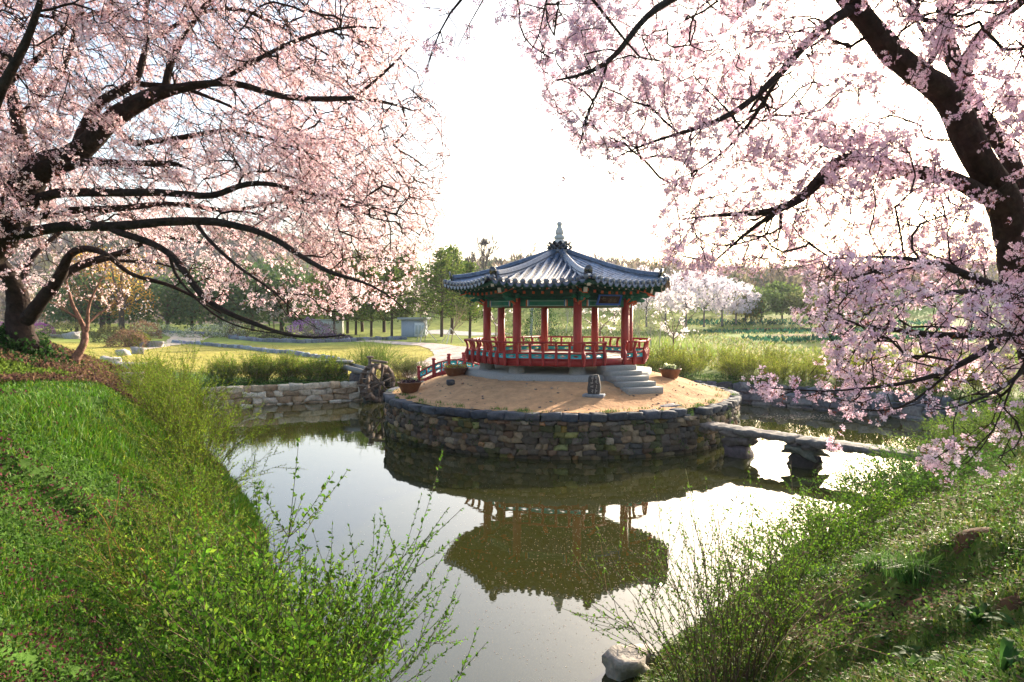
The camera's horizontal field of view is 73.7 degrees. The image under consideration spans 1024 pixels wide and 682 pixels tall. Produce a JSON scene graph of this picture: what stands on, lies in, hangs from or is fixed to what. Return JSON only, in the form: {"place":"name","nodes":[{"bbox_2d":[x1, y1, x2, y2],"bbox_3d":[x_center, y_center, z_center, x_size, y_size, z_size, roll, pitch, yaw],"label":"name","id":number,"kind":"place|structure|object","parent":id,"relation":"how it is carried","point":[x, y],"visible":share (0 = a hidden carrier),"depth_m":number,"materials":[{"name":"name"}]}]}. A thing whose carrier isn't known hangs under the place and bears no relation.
{"place":"outdoors","nodes":[
{"label":"outdoors","id":0,"kind":"place"},
{"bbox_2d":[130,332,211,349],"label":"garden path","id":1,"kind":"structure","parent":0,"point":[176,337],"depth_m":76.43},
{"bbox_2d":[56,342,493,378],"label":"lawn grass","id":2,"kind":"structure","parent":0,"point":[244,354],"depth_m":54.84,"materials":[{"name":"plant"}]},
{"bbox_2d":[356,340,465,378],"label":"path","id":3,"kind":"structure","parent":0,"point":[444,351],"depth_m":58.03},
{"bbox_2d":[0,241,1023,681],"bbox_3d":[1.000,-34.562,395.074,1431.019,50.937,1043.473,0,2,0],"label":"ground","id":4,"kind":"structure","parent":0,"point":[924,313],"depth_m":9.36,"materials":[{"name":"plant"}]},
{"bbox_2d":[0,322,84,373],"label":"ivy","id":5,"kind":"object","parent":4,"relation":"on","point":[17,344],"visible":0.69,"depth_m":16.03,"materials":[{"name":"green plant"}]},
{"bbox_2d":[38,320,95,337],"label":"bush","id":6,"kind":"object","parent":4,"relation":"on","point":[76,323],"visible":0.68,"depth_m":77.00,"materials":[{"name":"plant"}]},
{"bbox_2d":[30,271,114,331],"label":"evergreen tree","id":7,"kind":"object","parent":4,"relation":"on","point":[63,315],"visible":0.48,"depth_m":93.89,"materials":[{"name":"green plant"}]},
{"bbox_2d":[46,248,132,362],"bbox_3d":[-10.521,-0.876,17.122,2.982,3.001,1.890,0,2,0],"label":"tree","id":8,"kind":"object","parent":4,"relation":"on","point":[77,354],"visible":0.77,"depth_m":17.02,"materials":[{"name":"orange plant"}]},
{"bbox_2d":[57,252,134,331],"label":"deciduous tree","id":9,"kind":"object","parent":4,"relation":"on","point":[101,314],"visible":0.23,"depth_m":94.89,"materials":[{"name":"green plant"}]},
{"bbox_2d":[62,265,155,331],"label":"evergreen tree","id":10,"kind":"object","parent":4,"relation":"on","point":[106,316],"visible":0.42,"depth_m":95.37,"materials":[{"name":"green plant"}]},
{"bbox_2d":[90,324,127,342],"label":"bush","id":11,"kind":"object","parent":4,"relation":"on","point":[107,328],"visible":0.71,"depth_m":67.46,"materials":[{"name":"plant"}]},
{"bbox_2d":[0,338,228,470],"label":"ground cover","id":12,"kind":"object","parent":4,"relation":"on","point":[23,372],"visible":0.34,"depth_m":15.89,"materials":[{"name":"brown plant"}]},
{"bbox_2d":[0,170,231,352],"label":"cherry tree","id":13,"kind":"object","parent":4,"relation":"on","point":[23,312],"visible":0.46,"depth_m":15.95,"materials":[{"name":"pink plant"}]},
{"bbox_2d":[74,243,164,330],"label":"deciduous tree","id":14,"kind":"object","parent":4,"relation":"on","point":[120,317],"visible":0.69,"depth_m":90.62,"materials":[{"name":"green plant"}]},
{"bbox_2d":[103,328,149,347],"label":"bush","id":15,"kind":"object","parent":4,"relation":"on","point":[138,335],"visible":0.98,"depth_m":57.85,"materials":[{"name":"plant"}]},
{"bbox_2d":[0,378,280,681],"bbox_3d":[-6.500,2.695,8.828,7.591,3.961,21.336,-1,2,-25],"label":"grass","id":16,"kind":"structure","parent":4,"relation":"on","point":[77,431],"depth_m":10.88,"materials":[{"name":"plant"}]},
{"bbox_2d":[125,319,162,338],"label":"bush","id":17,"kind":"object","parent":4,"relation":"on","point":[148,325],"visible":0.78,"depth_m":75.67,"materials":[{"name":"plant"}]},
{"bbox_2d":[9,419,312,644],"bbox_3d":[-4.679,2.439,9.840,3.386,2.256,7.459,-1,2,-24],"label":"shrub","id":18,"kind":"object","parent":4,"relation":"on","point":[202,494],"visible":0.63,"depth_m":8.80,"materials":[{"name":"green plant"}]},
{"bbox_2d":[121,353,206,406],"bbox_3d":[-14.814,1.938,29.036,3.776,3.160,7.749,-1,2,-24],"label":"hedge","id":19,"kind":"object","parent":4,"relation":"on","point":[141,367],"visible":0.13,"depth_m":28.56,"materials":[{"name":"green plant"}]},
{"bbox_2d":[126,275,204,329],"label":"evergreen tree","id":20,"kind":"object","parent":4,"relation":"on","point":[156,307],"visible":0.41,"depth_m":100.73,"materials":[{"name":"green plant"}]},
{"bbox_2d":[0,283,344,325],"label":"woodland","id":21,"kind":"object","parent":4,"relation":"on","point":[2,305],"visible":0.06,"depth_m":129.61,"materials":[{"name":"plant"}]},
{"bbox_2d":[144,268,231,330],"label":"evergreen tree","id":22,"kind":"object","parent":4,"relation":"on","point":[180,307],"visible":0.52,"depth_m":99.29,"materials":[{"name":"green plant"}]},
{"bbox_2d":[74,328,304,498],"bbox_3d":[-7.773,1.636,16.480,4.688,3.915,10.293,-1,2,-32],"label":"shrub","id":23,"kind":"object","parent":4,"relation":"on","point":[180,416],"visible":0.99,"depth_m":14.99,"materials":[{"name":"green plant"}]},
{"bbox_2d":[95,480,297,620],"bbox_3d":[-4.059,2.853,9.219,2.482,2.571,3.535,-1,2,-19],"label":"shrub","id":24,"kind":"object","parent":4,"relation":"on","point":[187,535],"visible":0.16,"depth_m":7.93,"materials":[{"name":"plant"}]},
{"bbox_2d":[178,322,233,337],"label":"bush","id":25,"kind":"object","parent":4,"relation":"on","point":[216,327],"visible":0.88,"depth_m":80.51,"materials":[{"name":"plant"}]},
{"bbox_2d":[173,258,262,330],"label":"evergreen tree","id":26,"kind":"object","parent":4,"relation":"on","point":[202,308],"visible":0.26,"depth_m":98.15,"materials":[{"name":"green plant"}]},
{"bbox_2d":[0,0,454,337],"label":"cherry tree","id":27,"kind":"object","parent":4,"relation":"on","point":[28,176],"visible":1,"depth_m":10.32,"materials":[{"name":"pink plant"}]},
{"bbox_2d":[226,316,263,337],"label":"bush","id":28,"kind":"object","parent":4,"relation":"on","point":[233,329],"visible":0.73,"depth_m":80.21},
{"bbox_2d":[205,264,290,329],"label":"evergreen tree","id":29,"kind":"object","parent":4,"relation":"on","point":[239,310],"visible":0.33,"depth_m":98.37,"materials":[{"name":"green plant"}]},
{"bbox_2d":[66,438,431,681],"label":"shrub","id":30,"kind":"object","parent":4,"relation":"on","point":[223,642],"visible":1,"depth_m":4.64,"materials":[{"name":"green plant"}]},
{"bbox_2d":[171,340,345,359],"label":"stone edging","id":31,"kind":"object","parent":4,"relation":"on","point":[307,354],"visible":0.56,"depth_m":58.08,"materials":[{"name":"stone"}]},
{"bbox_2d":[225,255,325,330],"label":"evergreen tree","id":32,"kind":"object","parent":4,"relation":"on","point":[257,265],"visible":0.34,"depth_m":97.22,"materials":[{"name":"green plant"}]},
{"bbox_2d":[201,381,365,408],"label":"stone retaining wall","id":33,"kind":"structure","parent":4,"relation":"on","point":[329,391],"depth_m":35.15,"materials":[{"name":"stone"}]},
{"bbox_2d":[198,348,349,383],"bbox_3d":[-12.668,1.274,36.793,7.982,1.935,3.283,-1,2,-25],"label":"hedge","id":34,"kind":"object","parent":33,"relation":"on","point":[264,366],"visible":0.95,"depth_m":36.27,"materials":[{"name":"green plant"}]},
{"bbox_2d":[260,266,329,330],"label":"evergreen tree","id":35,"kind":"object","parent":4,"relation":"on","point":[283,297],"visible":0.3,"depth_m":96.36,"materials":[{"name":"green plant"}]},
{"bbox_2d":[286,317,330,336],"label":"bush","id":36,"kind":"object","parent":4,"relation":"on","point":[294,325],"visible":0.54,"depth_m":81.97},
{"bbox_2d":[294,273,331,329],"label":"pine tree","id":37,"kind":"object","parent":4,"relation":"on","point":[311,277],"visible":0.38,"depth_m":92.98,"materials":[{"name":"green plant"}]},
{"bbox_2d":[228,335,406,342],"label":"stone edging","id":38,"kind":"object","parent":4,"relation":"on","point":[289,340],"visible":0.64,"depth_m":71.38,"materials":[{"name":"stone"}]},
{"bbox_2d":[0,225,638,305],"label":"woodland","id":39,"kind":"object","parent":4,"relation":"on","point":[256,254],"visible":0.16,"depth_m":297.94,"materials":[{"name":"plant"}]},
{"bbox_2d":[302,319,336,338],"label":"bush","id":40,"kind":"object","parent":4,"relation":"on","point":[315,324],"visible":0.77,"depth_m":78.99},
{"bbox_2d":[315,319,343,333],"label":"garden store box","id":41,"kind":"object","parent":4,"relation":"on","point":[339,326],"visible":0.39,"depth_m":91.31,"materials":[{"name":"paint"}]},
{"bbox_2d":[306,268,364,332],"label":"pine tree","id":42,"kind":"object","parent":4,"relation":"on","point":[334,320],"visible":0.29,"depth_m":83.92,"materials":[{"name":"green plant"}]},
{"bbox_2d":[315,360,367,377],"bbox_3d":[-9.474,1.667,37.918,4.208,1.151,1.681,1,2,32],"label":"stone flume","id":43,"kind":"object","parent":4,"relation":"on","point":[354,368],"visible":0.37,"depth_m":37.70,"materials":[{"name":"stone"}]},
{"bbox_2d":[331,262,407,336],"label":"pine tree","id":44,"kind":"object","parent":4,"relation":"on","point":[370,316],"visible":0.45,"depth_m":81.25,"materials":[{"name":"green plant"}]},
{"bbox_2d":[349,373,390,400],"bbox_3d":[-7.732,2.573,37.095,2.346,1.808,1.857,0,2,0],"label":"rock pile","id":45,"kind":"object","parent":4,"relation":"on","point":[354,376],"visible":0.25,"depth_m":36.75,"materials":[{"name":"stone"}]},
{"bbox_2d":[330,337,411,376],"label":"shrub","id":46,"kind":"object","parent":4,"relation":"on","point":[362,360],"visible":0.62,"depth_m":39.35,"materials":[{"name":"green plant"}]},
{"bbox_2d":[354,246,423,331],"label":"pine tree","id":47,"kind":"object","parent":4,"relation":"on","point":[384,322],"visible":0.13,"depth_m":92.42,"materials":[{"name":"green plant"}]},
{"bbox_2d":[365,265,420,335],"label":"pine tree","id":48,"kind":"object","parent":4,"relation":"on","point":[395,270],"visible":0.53,"depth_m":81.22,"materials":[{"name":"green plant"}]},
{"bbox_2d":[303,451,487,681],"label":"shrub","id":49,"kind":"object","parent":4,"relation":"on","point":[390,606],"visible":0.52,"depth_m":5.78,"materials":[{"name":"green plant"}]},
{"bbox_2d":[387,354,431,378],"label":"shrub","id":50,"kind":"object","parent":4,"relation":"on","point":[409,368],"visible":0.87,"depth_m":38.11,"materials":[{"name":"green plant"}]},
{"bbox_2d":[380,244,440,316],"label":"pine tree","id":51,"kind":"object","parent":4,"relation":"on","point":[399,258],"visible":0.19,"depth_m":92.97,"materials":[{"name":"green plant"}]},
{"bbox_2d":[397,317,430,336],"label":"shed","id":52,"kind":"structure","parent":4,"relation":"on","point":[412,326],"depth_m":80.59,"materials":[{"name":"paint"}]},
{"bbox_2d":[398,247,474,336],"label":"pine tree","id":53,"kind":"object","parent":4,"relation":"on","point":[442,265],"visible":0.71,"depth_m":79.17,"materials":[{"name":"green plant"}]},
{"bbox_2d":[409,244,479,333],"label":"pine tree","id":54,"kind":"object","parent":4,"relation":"on","point":[455,252],"visible":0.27,"depth_m":85.90,"materials":[{"name":"green plant"}]},
{"bbox_2d":[444,261,497,337],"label":"pine tree","id":55,"kind":"object","parent":4,"relation":"on","point":[470,268],"visible":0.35,"depth_m":76.08,"materials":[{"name":"green plant"}]},
{"bbox_2d":[471,228,502,269],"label":"bare tree","id":56,"kind":"object","parent":4,"relation":"on","point":[482,253],"visible":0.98,"depth_m":148.06,"materials":[{"name":"plant"}]},
{"bbox_2d":[521,308,558,344],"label":"bush","id":57,"kind":"object","parent":4,"relation":"on","point":[538,326],"visible":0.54,"depth_m":58.65,"materials":[{"name":"plant"}]},
{"bbox_2d":[383,381,741,459],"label":"stone retaining wall","id":58,"kind":"structure","parent":4,"relation":"on","point":[454,429],"depth_m":21.91,"materials":[{"name":"stone"}]},
{"bbox_2d":[398,406,737,454],"bbox_3d":[2.128,2.706,28.012,14.302,1.496,13.716,0,2,0],"label":"wall weed","id":59,"kind":"object","parent":58,"relation":"attached to","point":[409,421],"depth_m":22.05,"materials":[{"name":"green plant"}]},
{"bbox_2d":[202,370,985,408],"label":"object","id":60,"kind":"object","parent":4,"relation":"on","point":[275,379],"visible":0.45,"depth_m":35.46,"materials":[{"name":"stone"}]},
{"bbox_2d":[602,644,649,681],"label":"rock","id":61,"kind":"object","parent":4,"relation":"on","point":[620,662],"visible":0.87,"depth_m":8.56,"materials":[{"name":"stone"}]},
{"bbox_2d":[636,265,674,326],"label":"cherry tree","id":62,"kind":"object","parent":4,"relation":"on","point":[644,305],"visible":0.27,"depth_m":93.66,"materials":[{"name":"white plant"}]},
{"bbox_2d":[642,273,693,325],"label":"cherry tree","id":63,"kind":"object","parent":4,"relation":"on","point":[683,286],"visible":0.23,"depth_m":94.41,"materials":[{"name":"white plant"}]},
{"bbox_2d":[646,284,698,351],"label":"cherry tree","id":64,"kind":"object","parent":4,"relation":"on","point":[663,326],"visible":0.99,"depth_m":46.03,"materials":[{"name":"white plant"}]},
{"bbox_2d":[656,269,719,327],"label":"cherry tree","id":65,"kind":"object","parent":4,"relation":"on","point":[671,303],"visible":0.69,"depth_m":91.97,"materials":[{"name":"white plant"}]},
{"bbox_2d":[408,252,998,303],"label":"woodland","id":66,"kind":"object","parent":4,"relation":"on","point":[797,278],"visible":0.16,"depth_m":132.26,"materials":[{"name":"plant"}]},
{"bbox_2d":[674,269,733,326],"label":"cherry tree","id":67,"kind":"object","parent":4,"relation":"on","point":[695,290],"visible":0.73,"depth_m":92.99,"materials":[{"name":"white plant"}]},
{"bbox_2d":[419,0,1023,487],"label":"cherry tree","id":68,"kind":"object","parent":4,"relation":"on","point":[975,136],"visible":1,"depth_m":7.08,"materials":[{"name":"pink plant"}]},
{"bbox_2d":[698,276,752,326],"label":"cherry tree","id":69,"kind":"object","parent":4,"relation":"on","point":[724,279],"visible":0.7,"depth_m":93.57,"materials":[{"name":"white plant"}]},
{"bbox_2d":[551,444,921,681],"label":"shrub","id":70,"kind":"object","parent":4,"relation":"on","point":[694,649],"visible":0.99,"depth_m":6.49,"materials":[{"name":"green plant"}]},
{"bbox_2d":[714,281,761,323],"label":"cherry tree","id":71,"kind":"object","parent":4,"relation":"on","point":[743,306],"visible":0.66,"depth_m":95.27,"materials":[{"name":"plant"}]},
{"bbox_2d":[737,284,789,322],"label":"deciduous tree","id":72,"kind":"object","parent":4,"relation":"on","point":[775,299],"visible":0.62,"depth_m":97.64,"materials":[{"name":"green plant"}]},
{"bbox_2d":[650,496,890,676],"bbox_3d":[3.219,2.796,8.483,2.530,1.611,4.992,1,2,28],"label":"shrub","id":73,"kind":"object","parent":4,"relation":"on","point":[781,584],"visible":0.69,"depth_m":7.64,"materials":[{"name":"green plant"}]},
{"bbox_2d":[599,337,969,379],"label":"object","id":74,"kind":"object","parent":4,"relation":"on","point":[727,354],"visible":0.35,"depth_m":41.05,"materials":[{"name":"green plant"}]},
{"bbox_2d":[761,280,807,318],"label":"deciduous tree","id":75,"kind":"object","parent":4,"relation":"on","point":[781,285],"visible":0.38,"depth_m":101.54,"materials":[{"name":"green plant"}]},
{"bbox_2d":[779,287,834,324],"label":"deciduous tree","id":76,"kind":"object","parent":4,"relation":"on","point":[797,301],"visible":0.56,"depth_m":96.08,"materials":[{"name":"green plant"}]},
{"bbox_2d":[632,435,1023,681],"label":"grass","id":77,"kind":"structure","parent":4,"relation":"on","point":[1020,457],"depth_m":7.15,"materials":[{"name":"plant"}]},
{"bbox_2d":[636,346,1023,395],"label":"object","id":78,"kind":"object","parent":4,"relation":"on","point":[686,367],"visible":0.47,"depth_m":36.05,"materials":[{"name":"green plant"}]},
{"bbox_2d":[809,556,851,582],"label":"grass tuft","id":79,"kind":"object","parent":4,"relation":"on","point":[826,574],"visible":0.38,"depth_m":8.51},
{"bbox_2d":[699,458,966,582],"bbox_3d":[5.533,2.952,11.231,3.409,2.158,5.792,1,2,31],"label":"shrub","id":80,"kind":"object","parent":4,"relation":"on","point":[852,511],"visible":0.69,"depth_m":10.86,"materials":[{"name":"green plant"}]},
{"bbox_2d":[694,380,985,423],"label":"stone retaining wall","id":81,"kind":"structure","parent":4,"relation":"on","point":[917,411],"depth_m":32.37,"materials":[{"name":"stone"}]},
{"bbox_2d":[803,270,893,330],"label":"deciduous tree","id":82,"kind":"object","parent":4,"relation":"on","point":[845,292],"visible":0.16,"depth_m":81.19,"materials":[{"name":"green plant"}]},
{"bbox_2d":[849,595,882,615],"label":"leafy plant","id":83,"kind":"object","parent":4,"relation":"on","point":[868,604],"visible":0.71,"depth_m":6.92,"materials":[{"name":"green plant"}]},
{"bbox_2d":[848,544,894,574],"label":"grass tuft","id":84,"kind":"object","parent":4,"relation":"on","point":[859,560],"visible":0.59,"depth_m":7.76,"materials":[{"name":"plant"}]},
{"bbox_2d":[889,652,929,668],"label":"leafy plant","id":85,"kind":"object","parent":4,"relation":"on","point":[915,658],"visible":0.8,"depth_m":5.37,"materials":[{"name":"green plant"}]},
{"bbox_2d":[796,435,1023,517],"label":"shrub","id":86,"kind":"object","parent":4,"relation":"on","point":[900,467],"visible":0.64,"depth_m":13.32,"materials":[{"name":"green plant"}]},
{"bbox_2d":[872,538,950,590],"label":"grass tuft","id":87,"kind":"object","parent":4,"relation":"on","point":[904,569],"visible":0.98,"depth_m":7.10,"materials":[{"name":"plant"}]},
{"bbox_2d":[893,643,932,656],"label":"leafy plant","id":88,"kind":"object","parent":4,"relation":"on","point":[905,651],"visible":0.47,"depth_m":5.88,"materials":[{"name":"green plant"}]},
{"bbox_2d":[862,377,1023,474],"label":"shrub","id":89,"kind":"object","parent":4,"relation":"on","point":[970,427],"visible":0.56,"depth_m":17.73,"materials":[{"name":"green plant"}]},
{"bbox_2d":[954,602,992,624],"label":"leafy plant","id":90,"kind":"object","parent":4,"relation":"on","point":[974,614],"visible":0.81,"depth_m":5.79,"materials":[{"name":"green plant"}]},
{"bbox_2d":[951,527,997,553],"bbox_3d":[4.856,2.086,7.226,0.479,0.252,0.386,0,2,0],"label":"earth mound","id":91,"kind":"object","parent":4,"relation":"on","point":[963,537],"visible":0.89,"depth_m":7.13,"materials":[{"name":"soil"}]},
{"bbox_2d":[966,636,1023,672],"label":"leafy plant","id":92,"kind":"object","parent":4,"relation":"on","point":[1009,653],"visible":0.86,"depth_m":4.20,"materials":[{"name":"green plant"}]},
{"bbox_2d":[995,595,1023,610],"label":"earth mound","id":93,"kind":"object","parent":4,"relation":"on","point":[1015,600],"visible":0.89,"depth_m":5.70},
{"bbox_2d":[0,0,1023,269],"label":"sky","id":94,"kind":"structure","parent":0,"point":[506,159],"materials":[{"name":"white"}]},
{"bbox_2d":[392,371,730,412],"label":"sandy ground","id":95,"kind":"structure","parent":0,"point":[511,395],"depth_m":24.56,"materials":[{"name":"sand"}]},
{"bbox_2d":[397,376,421,392],"bbox_3d":[-4.063,1.715,27.088,1.000,0.647,1.011,0,2,0],"label":"flower planter","id":96,"kind":"object","parent":95,"relation":"on","point":[412,385],"visible":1,"depth_m":26.79,"materials":[{"name":"brown ceramic"}]},
{"bbox_2d":[417,352,479,380],"bbox_3d":[-2.859,1.495,35.231,3.891,1.760,1.630,1,2,27],"label":"footbridge","id":97,"kind":"object","parent":95,"relation":"on","point":[435,369],"visible":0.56,"depth_m":34.89,"materials":[{"name":"paint"}]},
{"bbox_2d":[442,363,468,375],"bbox_3d":[-2.380,1.201,28.846,1.120,0.530,1.120,0,2,0],"label":"flower planter","id":98,"kind":"object","parent":95,"relation":"on","point":[455,370],"visible":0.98,"depth_m":28.51,"materials":[{"name":"brown ceramic"}]},
{"bbox_2d":[443,221,670,381],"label":"pavilion","id":99,"kind":"structure","parent":95,"relation":"on","point":[559,273],"depth_m":26.90,"materials":[{"name":"wood"}]},
{"bbox_2d":[385,383,737,412],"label":"edge weeds","id":100,"kind":"object","parent":95,"relation":"on","point":[607,411],"visible":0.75,"depth_m":23.34,"materials":[{"name":"green plant"}]},
{"bbox_2d":[582,374,604,397],"bbox_3d":[2.873,1.575,23.932,0.740,0.800,0.440,1,2,18],"label":"stone marker","id":101,"kind":"object","parent":95,"relation":"on","point":[594,387],"visible":1,"depth_m":23.78,"materials":[{"name":"stone"}]},
{"bbox_2d":[597,365,662,394],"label":"stone steps","id":102,"kind":"structure","parent":95,"relation":"on","point":[629,379],"depth_m":25.37,"materials":[{"name":"stone"}]},
{"bbox_2d":[659,363,681,378],"bbox_3d":[6.497,1.205,28.060,0.920,0.654,0.934,0,2,0],"label":"flower planter","id":103,"kind":"object","parent":95,"relation":"on","point":[672,371],"visible":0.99,"depth_m":27.78,"materials":[{"name":"brown ceramic"}]},
{"bbox_2d":[195,400,1014,681],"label":"pond water","id":104,"kind":"structure","parent":0,"point":[393,478],"depth_m":15.28,"materials":[{"name":"grey liquid"}]},
{"bbox_2d":[358,356,395,401],"bbox_3d":[-7.136,2.115,36.176,2.154,2.600,1.388,-1,2,-31],"label":"water wheel","id":105,"kind":"object","parent":104,"relation":"in","point":[370,384],"visible":0.92,"depth_m":35.94,"materials":[{"name":"brown wood"}]},
{"bbox_2d":[285,413,837,680],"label":"floating petals","id":106,"kind":"object","parent":104,"relation":"on","point":[599,550],"visible":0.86,"depth_m":12.84,"materials":[{"name":"plant"}]},
{"bbox_2d":[659,403,930,468],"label":"slab bridge","id":107,"kind":"structure","parent":104,"relation":"in","point":[806,452],"depth_m":20.64,"materials":[{"name":"stone"}]},
{"bbox_2d":[492,305,1018,369],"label":"meadow","id":108,"kind":"structure","parent":0,"point":[682,343],"depth_m":70.11,"materials":[{"name":"plant"}]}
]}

